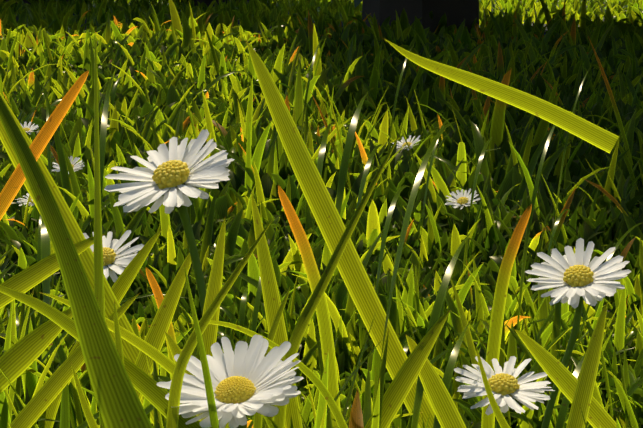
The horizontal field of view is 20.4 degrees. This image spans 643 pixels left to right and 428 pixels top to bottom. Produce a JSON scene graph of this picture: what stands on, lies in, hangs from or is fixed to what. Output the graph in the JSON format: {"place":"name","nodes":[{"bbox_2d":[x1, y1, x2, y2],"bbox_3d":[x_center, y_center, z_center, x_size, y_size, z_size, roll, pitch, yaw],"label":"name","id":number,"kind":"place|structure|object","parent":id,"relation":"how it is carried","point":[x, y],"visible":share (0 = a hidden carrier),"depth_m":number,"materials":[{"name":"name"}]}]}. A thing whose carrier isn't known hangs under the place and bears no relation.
{"place":"outdoors","nodes":[
{"label":"outdoors","id":0,"kind":"place"},
{"bbox_2d":[0,0,642,423],"bbox_3d":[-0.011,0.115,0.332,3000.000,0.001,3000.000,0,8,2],"label":"ground","id":1,"kind":"structure","parent":0,"point":[313,22],"depth_m":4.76,"materials":[{"name":"green plant"}]},
{"bbox_2d":[15,193,34,206],"bbox_3d":[-0.158,0.005,0.981,0.020,0.037,0.019,0,8,2],"label":"daisy","id":2,"kind":"object","parent":1,"relation":"on","point":[31,202],"visible":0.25,"depth_m":0.98,"materials":[{"name":"white plant"}]},
{"bbox_2d":[20,121,38,135],"bbox_3d":[-0.218,-0.046,1.319,0.019,0.043,0.018,0,8,2],"label":"daisy","id":3,"kind":"object","parent":1,"relation":"on","point":[27,130],"visible":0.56,"depth_m":1.32,"materials":[{"name":"white plant"}]},
{"bbox_2d":[52,156,84,177],"bbox_3d":[-0.148,-0.010,1.048,0.020,0.047,0.018,0,8,2],"label":"daisy","id":4,"kind":"object","parent":1,"relation":"on","point":[77,166],"visible":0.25,"depth_m":1.05,"materials":[{"name":"white plant"}]},
{"bbox_2d":[6,0,248,8],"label":"grass","id":5,"kind":"structure","parent":1,"relation":"on","point":[207,2],"depth_m":6.32,"materials":[{"name":"green plant"}]},
{"bbox_2d":[0,38,618,427],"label":"grass","id":6,"kind":"structure","parent":1,"relation":"on","point":[123,383],"depth_m":0.41,"materials":[{"name":"green plant"}]},
{"bbox_2d":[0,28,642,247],"bbox_3d":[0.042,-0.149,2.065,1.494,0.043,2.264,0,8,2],"label":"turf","id":7,"kind":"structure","parent":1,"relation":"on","point":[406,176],"depth_m":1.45,"materials":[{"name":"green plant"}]},
{"bbox_2d":[0,181,642,427],"bbox_3d":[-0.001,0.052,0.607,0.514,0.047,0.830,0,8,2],"label":"turf","id":8,"kind":"structure","parent":1,"relation":"on","point":[591,229],"depth_m":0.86,"materials":[{"name":"green plant"}]},
{"bbox_2d":[83,230,143,286],"bbox_3d":[-0.077,0.039,0.639,0.031,0.064,0.029,0,8,2],"label":"daisy","id":9,"kind":"object","parent":8,"relation":"on","point":[116,260],"visible":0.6,"depth_m":0.64,"materials":[{"name":"white plant"}]},
{"bbox_2d":[104,130,234,314],"bbox_3d":[-0.039,0.037,0.466,0.034,0.116,0.031,0,8,2],"label":"daisy","id":10,"kind":"object","parent":8,"relation":"on","point":[171,178],"visible":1,"depth_m":0.46,"materials":[{"name":"white plant"}]},
{"bbox_2d":[156,335,303,427],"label":"daisy","id":11,"kind":"object","parent":8,"relation":"on","point":[251,379],"visible":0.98,"depth_m":0.32,"materials":[{"name":"white plant"}]},
{"bbox_2d":[0,70,531,427],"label":"dry grass","id":12,"kind":"structure","parent":8,"relation":"on","point":[17,179],"depth_m":0.52,"materials":[{"name":"orange plant"}]},
{"bbox_2d":[445,188,479,219],"bbox_3d":[0.077,0.005,0.975,0.020,0.037,0.018,0,8,2],"label":"daisy","id":13,"kind":"object","parent":8,"relation":"on","point":[463,202],"visible":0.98,"depth_m":0.97,"materials":[{"name":"white plant"}]},
{"bbox_2d":[454,356,554,427],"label":"daisy","id":14,"kind":"object","parent":8,"relation":"on","point":[507,387],"visible":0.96,"depth_m":0.50,"materials":[{"name":"white plant"}]},
{"bbox_2d":[525,238,631,427],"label":"daisy","id":15,"kind":"object","parent":8,"relation":"on","point":[578,277],"visible":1,"depth_m":0.52,"materials":[{"name":"white plant"}]},
{"bbox_2d":[0,0,642,70],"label":"lawn","id":16,"kind":"structure","parent":1,"relation":"on","point":[45,19],"depth_m":3.76,"materials":[{"name":"green plant"}]},
{"bbox_2d":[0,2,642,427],"bbox_3d":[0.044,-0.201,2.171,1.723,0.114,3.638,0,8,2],"label":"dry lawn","id":17,"kind":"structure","parent":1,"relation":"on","point":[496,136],"depth_m":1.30,"materials":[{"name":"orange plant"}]},
{"bbox_2d":[16,33,641,427],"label":"grass blades","id":18,"kind":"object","parent":1,"relation":"on","point":[43,246],"depth_m":0.67,"materials":[{"name":"green plant"}]},
{"bbox_2d":[393,135,420,170],"bbox_3d":[0.055,-0.028,1.175,0.020,0.048,0.019,0,8,2],"label":"daisy","id":19,"kind":"object","parent":1,"relation":"on","point":[409,142],"visible":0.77,"depth_m":1.18,"materials":[{"name":"white plant"}]},
{"bbox_2d":[354,0,478,34],"bbox_3d":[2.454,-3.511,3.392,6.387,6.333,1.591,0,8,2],"label":"trunk","id":20,"kind":"object","parent":1,"relation":"on","point":[457,12],"depth_m":3.78,"materials":[{"name":"black"}]}
]}

